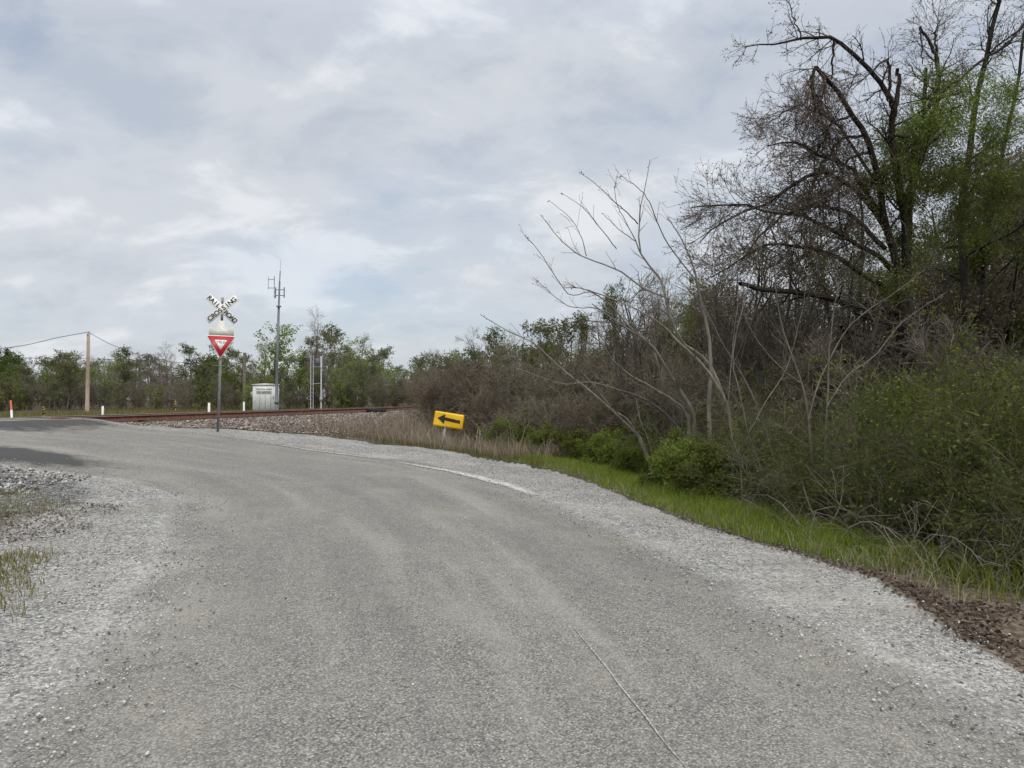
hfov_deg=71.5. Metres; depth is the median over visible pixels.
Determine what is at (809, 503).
bent cane
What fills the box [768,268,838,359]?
wood tree
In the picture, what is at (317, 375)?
leafy bush
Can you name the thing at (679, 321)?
leafy tree
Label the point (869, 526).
dead brush
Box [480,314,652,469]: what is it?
grey sapling
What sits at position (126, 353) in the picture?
leafy tree
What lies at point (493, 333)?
leafy tree
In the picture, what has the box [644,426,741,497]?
leafy bush
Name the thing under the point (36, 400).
bare shrub
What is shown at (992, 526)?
olive brush
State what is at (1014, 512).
olive brush
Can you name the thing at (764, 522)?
grass
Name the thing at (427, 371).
bare shrub
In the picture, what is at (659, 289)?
bare tree
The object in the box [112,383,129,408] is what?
leafy bush
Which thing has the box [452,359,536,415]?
bare shrub
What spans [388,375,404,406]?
leafy bush
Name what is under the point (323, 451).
road markings
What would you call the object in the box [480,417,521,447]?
leafy bush
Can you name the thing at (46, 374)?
leafy tree
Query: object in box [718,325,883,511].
arching cane
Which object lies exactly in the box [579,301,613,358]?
bare tree
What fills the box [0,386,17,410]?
bare shrub
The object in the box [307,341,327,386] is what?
bare tree
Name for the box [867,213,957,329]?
wood tree
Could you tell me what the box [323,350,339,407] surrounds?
bare tree
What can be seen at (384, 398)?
bare shrub
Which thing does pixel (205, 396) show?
leafy bush
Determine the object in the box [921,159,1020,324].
wood tree
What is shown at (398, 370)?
leafy tree
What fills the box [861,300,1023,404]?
bare shrub
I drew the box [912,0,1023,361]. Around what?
wood tree
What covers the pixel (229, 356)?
leafy tree
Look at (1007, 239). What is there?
wood tree
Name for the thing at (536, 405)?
bare shrub
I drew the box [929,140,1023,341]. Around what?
wood tree
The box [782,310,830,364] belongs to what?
wood tree
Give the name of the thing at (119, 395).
bare shrub
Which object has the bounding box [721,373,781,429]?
olive brush
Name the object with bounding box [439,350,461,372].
leafy tree
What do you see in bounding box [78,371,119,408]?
bare shrub
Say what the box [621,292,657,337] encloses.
bare tree
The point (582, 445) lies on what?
leafy bush
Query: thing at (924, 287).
wood tree
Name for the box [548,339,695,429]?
bare shrub
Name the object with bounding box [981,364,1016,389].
leafy bush
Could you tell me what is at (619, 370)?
bare sapling
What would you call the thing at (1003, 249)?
wood tree
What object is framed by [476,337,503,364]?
bare tree
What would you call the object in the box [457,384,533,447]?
bare shrub
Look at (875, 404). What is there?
olive brush
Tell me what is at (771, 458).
olive brush
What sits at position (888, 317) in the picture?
wood tree
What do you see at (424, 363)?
leafy tree
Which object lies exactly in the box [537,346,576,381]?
leafy tree
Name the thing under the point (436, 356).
bare tree
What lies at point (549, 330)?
leafy tree
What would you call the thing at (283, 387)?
leafy bush
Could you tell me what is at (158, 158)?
sky
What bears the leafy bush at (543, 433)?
on the ground at (816, 580)
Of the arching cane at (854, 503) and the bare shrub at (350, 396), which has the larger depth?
the bare shrub at (350, 396)
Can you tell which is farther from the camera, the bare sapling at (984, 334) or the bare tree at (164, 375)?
the bare tree at (164, 375)
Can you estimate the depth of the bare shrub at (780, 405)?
13.20 m
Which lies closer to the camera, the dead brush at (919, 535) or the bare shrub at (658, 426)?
the dead brush at (919, 535)
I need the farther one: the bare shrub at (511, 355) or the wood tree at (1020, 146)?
the bare shrub at (511, 355)
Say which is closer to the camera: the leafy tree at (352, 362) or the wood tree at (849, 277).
the wood tree at (849, 277)
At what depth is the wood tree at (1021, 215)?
20.54 m
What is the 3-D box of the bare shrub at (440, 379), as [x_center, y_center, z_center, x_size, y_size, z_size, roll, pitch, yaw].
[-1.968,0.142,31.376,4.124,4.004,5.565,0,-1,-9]
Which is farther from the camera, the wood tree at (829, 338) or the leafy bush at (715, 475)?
the wood tree at (829, 338)
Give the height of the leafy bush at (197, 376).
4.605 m
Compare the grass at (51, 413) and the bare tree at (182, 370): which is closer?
the grass at (51, 413)
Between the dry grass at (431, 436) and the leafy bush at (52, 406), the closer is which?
the dry grass at (431, 436)
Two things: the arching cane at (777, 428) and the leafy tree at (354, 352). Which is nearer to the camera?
the arching cane at (777, 428)
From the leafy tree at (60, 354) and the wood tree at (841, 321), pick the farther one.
the leafy tree at (60, 354)
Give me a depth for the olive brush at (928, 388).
10.04 m
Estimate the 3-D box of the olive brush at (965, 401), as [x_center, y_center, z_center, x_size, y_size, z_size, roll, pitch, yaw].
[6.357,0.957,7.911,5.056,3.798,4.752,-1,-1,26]
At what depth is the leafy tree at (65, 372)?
79.51 m
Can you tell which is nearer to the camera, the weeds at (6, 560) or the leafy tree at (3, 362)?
the weeds at (6, 560)
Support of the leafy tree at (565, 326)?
on the ground at (816, 580)
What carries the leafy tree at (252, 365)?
on the ground at (816, 580)
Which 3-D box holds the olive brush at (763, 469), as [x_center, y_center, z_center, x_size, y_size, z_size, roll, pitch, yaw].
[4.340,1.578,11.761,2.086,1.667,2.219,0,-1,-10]
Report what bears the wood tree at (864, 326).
on the ground at (816, 580)
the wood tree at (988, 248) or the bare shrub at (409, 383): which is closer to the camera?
the wood tree at (988, 248)
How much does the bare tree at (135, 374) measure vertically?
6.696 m
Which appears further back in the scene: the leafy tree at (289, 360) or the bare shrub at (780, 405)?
the leafy tree at (289, 360)
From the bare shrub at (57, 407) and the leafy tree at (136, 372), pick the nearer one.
the bare shrub at (57, 407)
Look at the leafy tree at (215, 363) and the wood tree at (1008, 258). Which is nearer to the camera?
the wood tree at (1008, 258)
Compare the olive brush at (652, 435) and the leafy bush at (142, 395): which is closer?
the olive brush at (652, 435)
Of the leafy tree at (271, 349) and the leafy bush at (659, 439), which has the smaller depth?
the leafy bush at (659, 439)
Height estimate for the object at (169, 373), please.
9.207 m
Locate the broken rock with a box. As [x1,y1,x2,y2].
[0,466,91,494]
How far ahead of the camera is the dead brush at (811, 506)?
8.84 m
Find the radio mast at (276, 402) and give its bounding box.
[268,260,284,409]
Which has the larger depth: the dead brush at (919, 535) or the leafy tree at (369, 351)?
the leafy tree at (369, 351)
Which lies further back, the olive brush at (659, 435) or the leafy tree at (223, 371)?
the leafy tree at (223, 371)
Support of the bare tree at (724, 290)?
on the ground at (816, 580)
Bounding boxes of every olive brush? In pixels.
[610,417,703,455]
[619,364,864,473]
[633,421,759,443]
[653,377,1012,529]
[665,384,778,429]
[674,375,889,439]
[682,435,802,498]
[688,381,979,536]
[709,420,891,522]
[714,395,928,497]
[715,372,988,493]
[719,434,908,527]
[720,431,828,495]
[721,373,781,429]
[722,345,1023,515]
[731,403,1012,549]
[731,419,836,477]
[746,398,959,542]
[747,342,989,453]
[754,431,948,537]
[776,412,914,474]
[777,357,1023,568]
[792,342,1023,577]
[801,411,1023,579]
[804,374,1023,574]
[809,348,1023,582]
[832,347,1023,406]
[833,299,1023,565]
[893,398,1023,582]
[896,439,1023,576]
[920,369,1023,558]
[938,346,1017,400]
[946,350,1023,407]
[946,438,1023,591]
[956,338,1023,376]
[985,470,1023,549]
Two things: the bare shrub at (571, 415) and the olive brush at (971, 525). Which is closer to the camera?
the olive brush at (971, 525)
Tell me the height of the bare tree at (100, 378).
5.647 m
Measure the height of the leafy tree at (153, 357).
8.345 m
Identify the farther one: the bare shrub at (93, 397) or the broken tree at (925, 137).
the bare shrub at (93, 397)
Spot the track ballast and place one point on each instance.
(235, 423)
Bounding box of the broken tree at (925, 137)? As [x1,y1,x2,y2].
[661,0,1023,400]
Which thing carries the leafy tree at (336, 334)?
on the ground at (816, 580)
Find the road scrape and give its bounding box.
[572,624,686,767]
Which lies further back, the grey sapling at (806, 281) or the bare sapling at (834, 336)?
the bare sapling at (834, 336)
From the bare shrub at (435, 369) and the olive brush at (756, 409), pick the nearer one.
the olive brush at (756, 409)
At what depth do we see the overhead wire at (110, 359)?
72.81 m
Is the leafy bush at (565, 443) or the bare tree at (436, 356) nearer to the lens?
the leafy bush at (565, 443)
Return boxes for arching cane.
[653,375,865,512]
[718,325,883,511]
[759,367,969,536]
[790,403,976,525]
[832,403,1023,552]
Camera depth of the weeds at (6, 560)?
6.30 m
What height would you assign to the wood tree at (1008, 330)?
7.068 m
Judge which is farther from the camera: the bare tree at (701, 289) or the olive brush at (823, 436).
the bare tree at (701, 289)
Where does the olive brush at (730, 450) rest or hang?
on the ground at (816, 580)
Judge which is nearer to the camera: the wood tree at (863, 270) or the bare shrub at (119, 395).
the wood tree at (863, 270)
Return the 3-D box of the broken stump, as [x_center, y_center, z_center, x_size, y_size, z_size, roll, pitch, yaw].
[3.902,1.606,8.969,0.163,0.554,0.418,-1,-2,44]
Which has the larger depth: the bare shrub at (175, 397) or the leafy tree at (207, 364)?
the leafy tree at (207, 364)
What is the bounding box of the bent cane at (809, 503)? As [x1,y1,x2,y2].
[801,466,843,528]
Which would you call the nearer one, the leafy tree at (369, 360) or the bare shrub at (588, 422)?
the bare shrub at (588, 422)
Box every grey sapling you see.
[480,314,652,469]
[506,276,696,442]
[520,158,731,443]
[695,238,812,499]
[735,212,947,508]
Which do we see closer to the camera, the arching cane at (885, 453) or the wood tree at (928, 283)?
the arching cane at (885, 453)
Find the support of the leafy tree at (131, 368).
on the ground at (816, 580)
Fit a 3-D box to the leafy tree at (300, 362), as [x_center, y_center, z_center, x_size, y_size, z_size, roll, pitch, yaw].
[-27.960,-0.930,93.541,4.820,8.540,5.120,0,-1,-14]
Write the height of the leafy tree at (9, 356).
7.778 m
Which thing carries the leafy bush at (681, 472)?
on the ground at (816, 580)
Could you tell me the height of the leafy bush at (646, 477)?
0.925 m
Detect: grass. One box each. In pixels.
[0,405,388,417]
[248,405,578,458]
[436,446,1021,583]
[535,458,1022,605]
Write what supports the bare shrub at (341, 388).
on the ground at (816, 580)
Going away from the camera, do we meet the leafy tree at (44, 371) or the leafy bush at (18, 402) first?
the leafy bush at (18, 402)
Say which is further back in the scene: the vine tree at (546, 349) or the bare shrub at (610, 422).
the vine tree at (546, 349)
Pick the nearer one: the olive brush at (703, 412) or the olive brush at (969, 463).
the olive brush at (969, 463)
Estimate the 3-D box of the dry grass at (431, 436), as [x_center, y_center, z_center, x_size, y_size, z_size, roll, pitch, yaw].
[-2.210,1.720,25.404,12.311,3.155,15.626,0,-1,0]
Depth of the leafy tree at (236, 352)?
94.53 m
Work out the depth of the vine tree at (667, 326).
24.17 m
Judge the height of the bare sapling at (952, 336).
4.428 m
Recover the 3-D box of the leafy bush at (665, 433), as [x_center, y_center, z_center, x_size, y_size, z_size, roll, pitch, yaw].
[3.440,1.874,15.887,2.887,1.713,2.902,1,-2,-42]
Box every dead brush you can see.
[728,481,845,515]
[743,467,988,557]
[780,494,880,521]
[788,491,896,535]
[790,494,1008,566]
[791,464,1023,587]
[837,491,1023,571]
[837,499,1023,585]
[860,498,1023,596]
[865,515,1023,599]
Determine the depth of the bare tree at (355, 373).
81.51 m
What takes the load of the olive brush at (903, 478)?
on the ground at (816, 580)
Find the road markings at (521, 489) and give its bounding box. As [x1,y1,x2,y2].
[394,461,537,495]
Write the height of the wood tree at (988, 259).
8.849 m
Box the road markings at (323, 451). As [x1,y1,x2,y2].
[275,444,379,458]
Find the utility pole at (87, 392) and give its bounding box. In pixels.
[85,331,89,410]
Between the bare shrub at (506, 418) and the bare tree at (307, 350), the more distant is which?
the bare tree at (307, 350)
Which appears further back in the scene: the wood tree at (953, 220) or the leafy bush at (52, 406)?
the leafy bush at (52, 406)
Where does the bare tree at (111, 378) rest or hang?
on the ground at (816, 580)
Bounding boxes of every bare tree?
[77,355,100,406]
[90,361,108,407]
[97,358,120,405]
[105,370,118,407]
[124,352,143,404]
[128,361,150,392]
[140,353,162,405]
[142,364,157,404]
[146,353,169,405]
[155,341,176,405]
[156,365,173,406]
[163,357,179,405]
[168,352,198,405]
[251,340,272,382]
[302,341,314,405]
[304,354,315,405]
[305,305,331,406]
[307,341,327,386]
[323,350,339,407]
[331,353,356,380]
[349,355,361,406]
[353,331,373,373]
[426,348,441,376]
[455,326,486,369]
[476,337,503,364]
[505,332,527,367]
[571,324,596,354]
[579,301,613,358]
[582,331,617,350]
[594,303,626,359]
[621,269,679,348]
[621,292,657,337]
[622,290,677,345]
[638,296,672,346]
[639,270,673,349]
[641,300,688,348]
[647,259,691,353]
[665,285,696,355]
[681,271,725,352]
[691,266,761,367]
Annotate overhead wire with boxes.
[0,332,86,348]
[12,357,234,365]
[90,333,167,360]
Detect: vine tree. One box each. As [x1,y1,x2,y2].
[519,342,539,373]
[540,337,559,378]
[574,310,589,370]
[597,276,629,376]
[652,314,681,370]
[680,308,703,359]
[705,296,730,354]
[868,277,915,378]
[933,210,1023,365]
[998,234,1023,366]
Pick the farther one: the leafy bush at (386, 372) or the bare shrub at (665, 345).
the leafy bush at (386, 372)
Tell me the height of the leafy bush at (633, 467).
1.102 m
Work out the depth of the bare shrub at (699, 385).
14.49 m
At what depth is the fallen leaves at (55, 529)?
8.21 m
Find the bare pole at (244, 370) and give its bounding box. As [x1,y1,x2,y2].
[243,353,245,401]
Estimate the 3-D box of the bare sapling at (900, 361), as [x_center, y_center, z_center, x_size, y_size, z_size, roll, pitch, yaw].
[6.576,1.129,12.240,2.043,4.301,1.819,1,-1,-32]
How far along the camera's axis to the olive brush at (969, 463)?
7.56 m
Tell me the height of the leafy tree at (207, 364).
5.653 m
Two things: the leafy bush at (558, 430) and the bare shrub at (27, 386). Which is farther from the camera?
the bare shrub at (27, 386)
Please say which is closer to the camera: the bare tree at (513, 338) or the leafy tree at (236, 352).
the bare tree at (513, 338)
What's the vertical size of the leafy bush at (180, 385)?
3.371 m
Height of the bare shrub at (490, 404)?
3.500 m
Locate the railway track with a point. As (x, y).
(153, 417)
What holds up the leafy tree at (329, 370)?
on the ground at (816, 580)
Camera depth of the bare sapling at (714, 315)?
16.25 m
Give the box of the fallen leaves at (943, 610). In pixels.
[629,499,1023,672]
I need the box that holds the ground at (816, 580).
[0,400,1023,703]
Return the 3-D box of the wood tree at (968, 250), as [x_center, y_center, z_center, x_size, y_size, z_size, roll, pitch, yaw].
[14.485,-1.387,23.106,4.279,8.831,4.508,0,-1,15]
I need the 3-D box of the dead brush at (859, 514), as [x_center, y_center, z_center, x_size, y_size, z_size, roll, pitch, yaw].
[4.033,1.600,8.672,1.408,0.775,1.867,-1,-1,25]
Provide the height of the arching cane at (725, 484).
2.559 m
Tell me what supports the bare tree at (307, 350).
on the ground at (816, 580)
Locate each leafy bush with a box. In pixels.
[0,371,22,410]
[0,375,23,410]
[0,386,7,403]
[5,381,33,410]
[10,361,42,409]
[31,354,67,408]
[42,381,57,407]
[42,381,67,410]
[52,359,84,410]
[54,359,84,408]
[82,362,122,407]
[108,356,142,407]
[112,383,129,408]
[132,387,151,406]
[146,384,168,409]
[174,382,191,406]
[187,363,217,406]
[187,368,215,408]
[192,378,216,410]
[216,361,242,408]
[221,369,252,409]
[237,383,252,410]
[244,383,252,406]
[250,377,263,405]
[252,374,274,383]
[263,378,284,401]
[278,373,299,406]
[279,378,298,409]
[295,377,313,408]
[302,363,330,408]
[306,369,331,407]
[324,365,354,407]
[340,381,359,407]
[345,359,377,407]
[353,383,370,407]
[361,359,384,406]
[367,359,403,406]
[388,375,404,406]
[393,367,412,404]
[399,351,434,404]
[472,412,533,449]
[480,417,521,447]
[488,408,543,448]
[494,422,561,449]
[520,420,575,453]
[523,419,593,454]
[546,431,592,459]
[559,424,681,458]
[563,406,627,458]
[575,427,622,463]
[579,412,678,464]
[590,424,643,466]
[609,435,652,473]
[612,430,674,466]
[613,441,659,475]
[635,451,680,488]
[642,427,718,445]
[644,406,717,449]
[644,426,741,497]
[648,426,744,482]
[662,430,809,505]
[666,434,780,500]
[675,446,772,499]
[722,415,754,437]
[723,464,813,513]
[888,365,1021,422]
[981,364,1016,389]
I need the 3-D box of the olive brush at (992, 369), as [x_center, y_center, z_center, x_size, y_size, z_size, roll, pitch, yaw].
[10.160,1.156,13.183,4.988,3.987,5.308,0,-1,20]
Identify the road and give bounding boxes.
[0,417,1023,767]
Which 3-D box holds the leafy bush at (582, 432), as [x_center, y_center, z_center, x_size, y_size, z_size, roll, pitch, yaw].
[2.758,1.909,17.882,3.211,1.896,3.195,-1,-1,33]
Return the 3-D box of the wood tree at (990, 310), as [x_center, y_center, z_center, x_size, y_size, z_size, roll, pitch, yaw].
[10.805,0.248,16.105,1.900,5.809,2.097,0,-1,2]
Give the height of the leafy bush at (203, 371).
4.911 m
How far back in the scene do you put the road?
4.48 m
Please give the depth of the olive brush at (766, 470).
10.49 m
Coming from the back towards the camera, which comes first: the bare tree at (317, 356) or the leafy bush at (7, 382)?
the bare tree at (317, 356)
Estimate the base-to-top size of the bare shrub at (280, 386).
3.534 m
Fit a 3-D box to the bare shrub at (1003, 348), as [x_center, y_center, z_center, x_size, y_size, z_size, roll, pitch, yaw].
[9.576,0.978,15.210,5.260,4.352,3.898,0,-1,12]
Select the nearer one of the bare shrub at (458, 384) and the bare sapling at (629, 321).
the bare sapling at (629, 321)
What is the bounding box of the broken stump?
[814,489,832,523]
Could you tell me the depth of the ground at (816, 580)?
6.65 m
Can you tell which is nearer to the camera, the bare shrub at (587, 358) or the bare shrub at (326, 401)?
the bare shrub at (587, 358)
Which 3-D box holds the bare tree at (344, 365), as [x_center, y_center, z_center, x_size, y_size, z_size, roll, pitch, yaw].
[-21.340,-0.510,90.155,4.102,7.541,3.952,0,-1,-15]
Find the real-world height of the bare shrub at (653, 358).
6.084 m
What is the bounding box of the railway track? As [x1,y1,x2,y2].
[0,406,423,421]
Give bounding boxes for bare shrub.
[0,372,37,409]
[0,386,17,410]
[13,388,37,408]
[15,380,46,409]
[35,383,48,409]
[36,371,85,408]
[53,373,91,408]
[70,382,99,408]
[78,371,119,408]
[92,376,120,407]
[108,378,129,407]
[118,377,152,408]
[143,379,172,407]
[152,380,191,409]
[166,374,216,408]
[172,376,196,407]
[208,381,240,408]
[214,380,246,409]
[260,373,297,405]
[280,386,306,409]
[280,388,313,408]
[307,379,334,408]
[308,389,331,407]
[327,374,367,407]
[327,376,360,407]
[349,377,375,406]
[355,368,403,406]
[372,378,392,406]
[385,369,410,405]
[397,387,468,422]
[398,368,548,440]
[401,369,442,405]
[402,363,452,412]
[405,359,466,413]
[406,374,446,421]
[410,355,471,406]
[420,345,494,412]
[432,340,494,404]
[436,348,504,437]
[440,338,554,439]
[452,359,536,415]
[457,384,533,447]
[462,372,575,441]
[471,329,597,405]
[472,341,604,401]
[474,348,595,420]
[478,396,543,442]
[479,384,590,439]
[495,369,583,443]
[497,335,631,419]
[502,347,575,382]
[504,333,606,423]
[517,380,628,454]
[531,332,657,404]
[534,386,659,434]
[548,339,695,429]
[564,389,659,437]
[572,359,684,433]
[575,310,728,410]
[576,383,717,435]
[583,318,760,391]
[588,324,774,419]
[594,352,747,432]
[595,337,692,389]
[619,340,762,444]
[622,348,723,416]
[652,323,881,444]
[697,362,815,442]
[697,382,839,445]
[725,328,900,418]
[740,323,1006,445]
[748,319,851,439]
[847,332,983,392]
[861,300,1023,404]
[973,330,1023,379]
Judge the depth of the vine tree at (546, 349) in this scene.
32.06 m
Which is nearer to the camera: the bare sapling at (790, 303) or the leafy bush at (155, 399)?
the bare sapling at (790, 303)
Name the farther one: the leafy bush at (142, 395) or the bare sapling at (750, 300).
the leafy bush at (142, 395)
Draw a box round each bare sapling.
[560,264,696,419]
[581,310,658,433]
[595,277,684,436]
[670,214,843,419]
[673,252,800,405]
[694,299,799,412]
[702,281,799,387]
[721,242,858,418]
[727,293,814,418]
[768,266,955,433]
[798,319,878,384]
[804,320,882,440]
[846,330,958,418]
[884,307,1023,422]
[899,311,979,407]
[904,335,1006,400]
[934,323,1023,413]
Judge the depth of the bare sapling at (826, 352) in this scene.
11.35 m
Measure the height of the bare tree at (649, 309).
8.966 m
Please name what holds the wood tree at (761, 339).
on the ground at (816, 580)
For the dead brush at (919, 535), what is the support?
on the ground at (816, 580)
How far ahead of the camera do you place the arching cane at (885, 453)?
8.63 m
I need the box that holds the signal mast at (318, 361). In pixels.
[310,355,322,408]
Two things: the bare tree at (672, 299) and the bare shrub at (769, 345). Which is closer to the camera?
the bare shrub at (769, 345)
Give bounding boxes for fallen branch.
[833,444,927,470]
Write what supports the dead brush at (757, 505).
on the ground at (816, 580)
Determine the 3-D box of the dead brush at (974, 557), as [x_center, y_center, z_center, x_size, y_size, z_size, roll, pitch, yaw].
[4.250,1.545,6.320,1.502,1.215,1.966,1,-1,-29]
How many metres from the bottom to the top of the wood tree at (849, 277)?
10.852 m
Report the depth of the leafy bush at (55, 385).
58.26 m
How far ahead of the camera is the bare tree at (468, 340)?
41.94 m
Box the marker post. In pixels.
[10,400,12,417]
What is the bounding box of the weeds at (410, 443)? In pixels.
[331,432,570,466]
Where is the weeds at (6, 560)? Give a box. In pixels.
[0,484,127,625]
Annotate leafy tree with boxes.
[0,347,23,359]
[0,350,24,401]
[0,353,32,393]
[0,364,29,408]
[17,356,34,370]
[22,369,40,407]
[33,362,56,406]
[34,371,52,407]
[39,348,72,381]
[56,349,84,405]
[59,350,81,406]
[60,359,80,405]
[66,359,95,386]
[85,357,108,404]
[101,353,126,405]
[110,358,146,392]
[111,344,142,403]
[128,360,147,403]
[135,352,166,404]
[149,363,175,404]
[172,342,203,406]
[183,353,217,379]
[187,360,216,406]
[194,353,232,406]
[207,358,230,388]
[208,342,240,406]
[215,363,232,398]
[224,346,252,378]
[229,353,252,385]
[239,360,259,403]
[252,321,303,387]
[278,354,298,395]
[284,345,309,405]
[290,332,331,401]
[293,366,308,396]
[318,321,352,407]
[318,328,350,405]
[337,334,374,404]
[337,347,373,371]
[345,354,365,389]
[363,353,384,406]
[366,350,392,368]
[369,344,397,385]
[391,364,403,388]
[407,360,434,378]
[416,355,443,376]
[430,348,458,374]
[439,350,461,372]
[458,348,487,378]
[474,325,508,363]
[483,339,525,369]
[494,345,516,368]
[519,316,561,369]
[521,341,544,370]
[531,316,574,369]
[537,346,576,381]
[544,310,591,375]
[567,348,604,363]
[664,308,707,331]
[671,275,735,356]
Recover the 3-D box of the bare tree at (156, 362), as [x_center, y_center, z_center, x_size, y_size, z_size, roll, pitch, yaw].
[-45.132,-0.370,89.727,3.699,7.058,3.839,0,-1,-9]
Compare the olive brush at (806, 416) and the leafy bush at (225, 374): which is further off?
the leafy bush at (225, 374)
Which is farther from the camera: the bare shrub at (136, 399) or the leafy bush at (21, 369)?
the leafy bush at (21, 369)
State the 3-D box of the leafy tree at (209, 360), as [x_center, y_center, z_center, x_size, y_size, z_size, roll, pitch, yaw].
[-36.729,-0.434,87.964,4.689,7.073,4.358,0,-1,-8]
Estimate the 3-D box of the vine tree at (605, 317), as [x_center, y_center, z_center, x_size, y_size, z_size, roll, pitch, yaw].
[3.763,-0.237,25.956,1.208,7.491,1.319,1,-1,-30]
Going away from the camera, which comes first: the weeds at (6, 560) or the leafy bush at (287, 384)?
the weeds at (6, 560)
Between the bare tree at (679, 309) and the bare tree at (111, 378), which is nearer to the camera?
the bare tree at (679, 309)
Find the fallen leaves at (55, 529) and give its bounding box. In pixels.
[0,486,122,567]
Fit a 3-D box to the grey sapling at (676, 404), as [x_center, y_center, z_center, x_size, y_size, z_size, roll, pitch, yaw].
[1.618,0.130,12.412,3.747,4.138,0.803,0,-1,-19]
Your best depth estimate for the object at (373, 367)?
66.79 m
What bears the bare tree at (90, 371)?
on the ground at (816, 580)
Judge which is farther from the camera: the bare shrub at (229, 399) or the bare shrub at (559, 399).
the bare shrub at (229, 399)
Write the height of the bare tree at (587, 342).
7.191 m
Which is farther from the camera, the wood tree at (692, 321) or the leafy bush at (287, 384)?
the leafy bush at (287, 384)
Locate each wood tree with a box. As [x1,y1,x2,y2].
[668,281,718,395]
[680,263,755,398]
[691,252,763,373]
[716,240,796,378]
[718,295,818,402]
[721,315,763,397]
[731,234,846,373]
[731,304,793,389]
[733,240,805,384]
[763,246,837,369]
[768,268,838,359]
[776,214,881,378]
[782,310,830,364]
[784,278,857,369]
[809,311,859,366]
[811,261,866,345]
[815,208,897,361]
[827,162,899,361]
[827,312,900,386]
[828,246,869,329]
[832,259,896,384]
[853,245,951,373]
[853,286,937,373]
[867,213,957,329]
[873,251,954,350]
[876,258,970,371]
[879,214,959,361]
[882,181,979,337]
[889,253,956,331]
[910,249,958,352]
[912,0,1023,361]
[912,154,1023,370]
[915,194,1015,286]
[917,182,989,308]
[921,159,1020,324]
[926,203,1023,355]
[927,140,1023,322]
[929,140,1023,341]
[939,265,1023,372]
[941,176,1015,292]
[945,1,1023,371]
[947,222,1017,320]
[948,145,1023,353]
[950,197,1023,360]
[956,192,1023,291]
[970,228,1023,371]
[985,179,1023,349]
[996,0,1023,374]
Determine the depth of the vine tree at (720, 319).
24.25 m
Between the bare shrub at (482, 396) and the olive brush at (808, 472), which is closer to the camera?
the olive brush at (808, 472)
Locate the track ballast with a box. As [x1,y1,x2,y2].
[123,409,438,437]
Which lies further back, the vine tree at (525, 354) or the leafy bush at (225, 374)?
the leafy bush at (225, 374)
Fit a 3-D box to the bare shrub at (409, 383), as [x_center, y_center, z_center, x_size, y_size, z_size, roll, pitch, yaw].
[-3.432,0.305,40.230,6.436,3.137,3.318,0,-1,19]
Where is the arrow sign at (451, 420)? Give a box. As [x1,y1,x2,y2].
[433,411,463,441]
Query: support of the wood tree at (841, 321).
on the ground at (816, 580)
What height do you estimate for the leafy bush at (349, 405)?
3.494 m
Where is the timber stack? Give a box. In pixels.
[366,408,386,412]
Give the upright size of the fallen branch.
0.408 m
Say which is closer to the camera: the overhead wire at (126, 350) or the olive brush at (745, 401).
the olive brush at (745, 401)
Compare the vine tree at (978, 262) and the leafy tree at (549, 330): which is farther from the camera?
the leafy tree at (549, 330)
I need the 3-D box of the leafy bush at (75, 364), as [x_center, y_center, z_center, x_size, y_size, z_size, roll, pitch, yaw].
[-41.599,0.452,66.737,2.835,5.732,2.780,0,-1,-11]
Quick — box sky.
[0,0,1023,399]
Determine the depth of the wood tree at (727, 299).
22.75 m
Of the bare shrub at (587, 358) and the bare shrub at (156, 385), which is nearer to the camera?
the bare shrub at (587, 358)
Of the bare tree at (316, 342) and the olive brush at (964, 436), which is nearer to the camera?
the olive brush at (964, 436)
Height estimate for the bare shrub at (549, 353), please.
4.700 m
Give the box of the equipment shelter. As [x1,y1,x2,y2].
[251,383,279,410]
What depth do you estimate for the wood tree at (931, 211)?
29.52 m
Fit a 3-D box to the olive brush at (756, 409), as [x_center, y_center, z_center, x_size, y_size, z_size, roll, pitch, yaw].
[4.710,1.217,13.131,4.235,3.342,4.957,1,-1,-26]
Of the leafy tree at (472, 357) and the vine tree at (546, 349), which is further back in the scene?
the leafy tree at (472, 357)
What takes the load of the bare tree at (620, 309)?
on the ground at (816, 580)
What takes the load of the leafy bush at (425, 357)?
on the ground at (816, 580)
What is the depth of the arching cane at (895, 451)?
8.03 m
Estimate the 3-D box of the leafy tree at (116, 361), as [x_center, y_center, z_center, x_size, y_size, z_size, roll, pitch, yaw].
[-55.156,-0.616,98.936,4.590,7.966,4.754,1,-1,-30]
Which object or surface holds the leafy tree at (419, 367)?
on the ground at (816, 580)
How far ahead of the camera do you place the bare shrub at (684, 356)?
21.38 m
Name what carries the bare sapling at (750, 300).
on the ground at (816, 580)
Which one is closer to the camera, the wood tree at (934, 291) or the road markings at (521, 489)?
the road markings at (521, 489)
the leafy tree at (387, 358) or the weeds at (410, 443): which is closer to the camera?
the weeds at (410, 443)
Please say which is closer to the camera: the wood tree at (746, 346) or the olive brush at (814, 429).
the olive brush at (814, 429)
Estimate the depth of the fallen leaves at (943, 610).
5.33 m
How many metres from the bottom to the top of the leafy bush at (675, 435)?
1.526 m
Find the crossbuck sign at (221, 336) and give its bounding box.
[205,294,238,431]
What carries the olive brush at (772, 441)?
on the ground at (816, 580)
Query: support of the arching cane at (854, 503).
on the ground at (816, 580)
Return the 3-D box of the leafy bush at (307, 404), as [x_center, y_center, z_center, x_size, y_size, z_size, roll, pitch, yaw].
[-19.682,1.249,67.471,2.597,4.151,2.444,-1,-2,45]

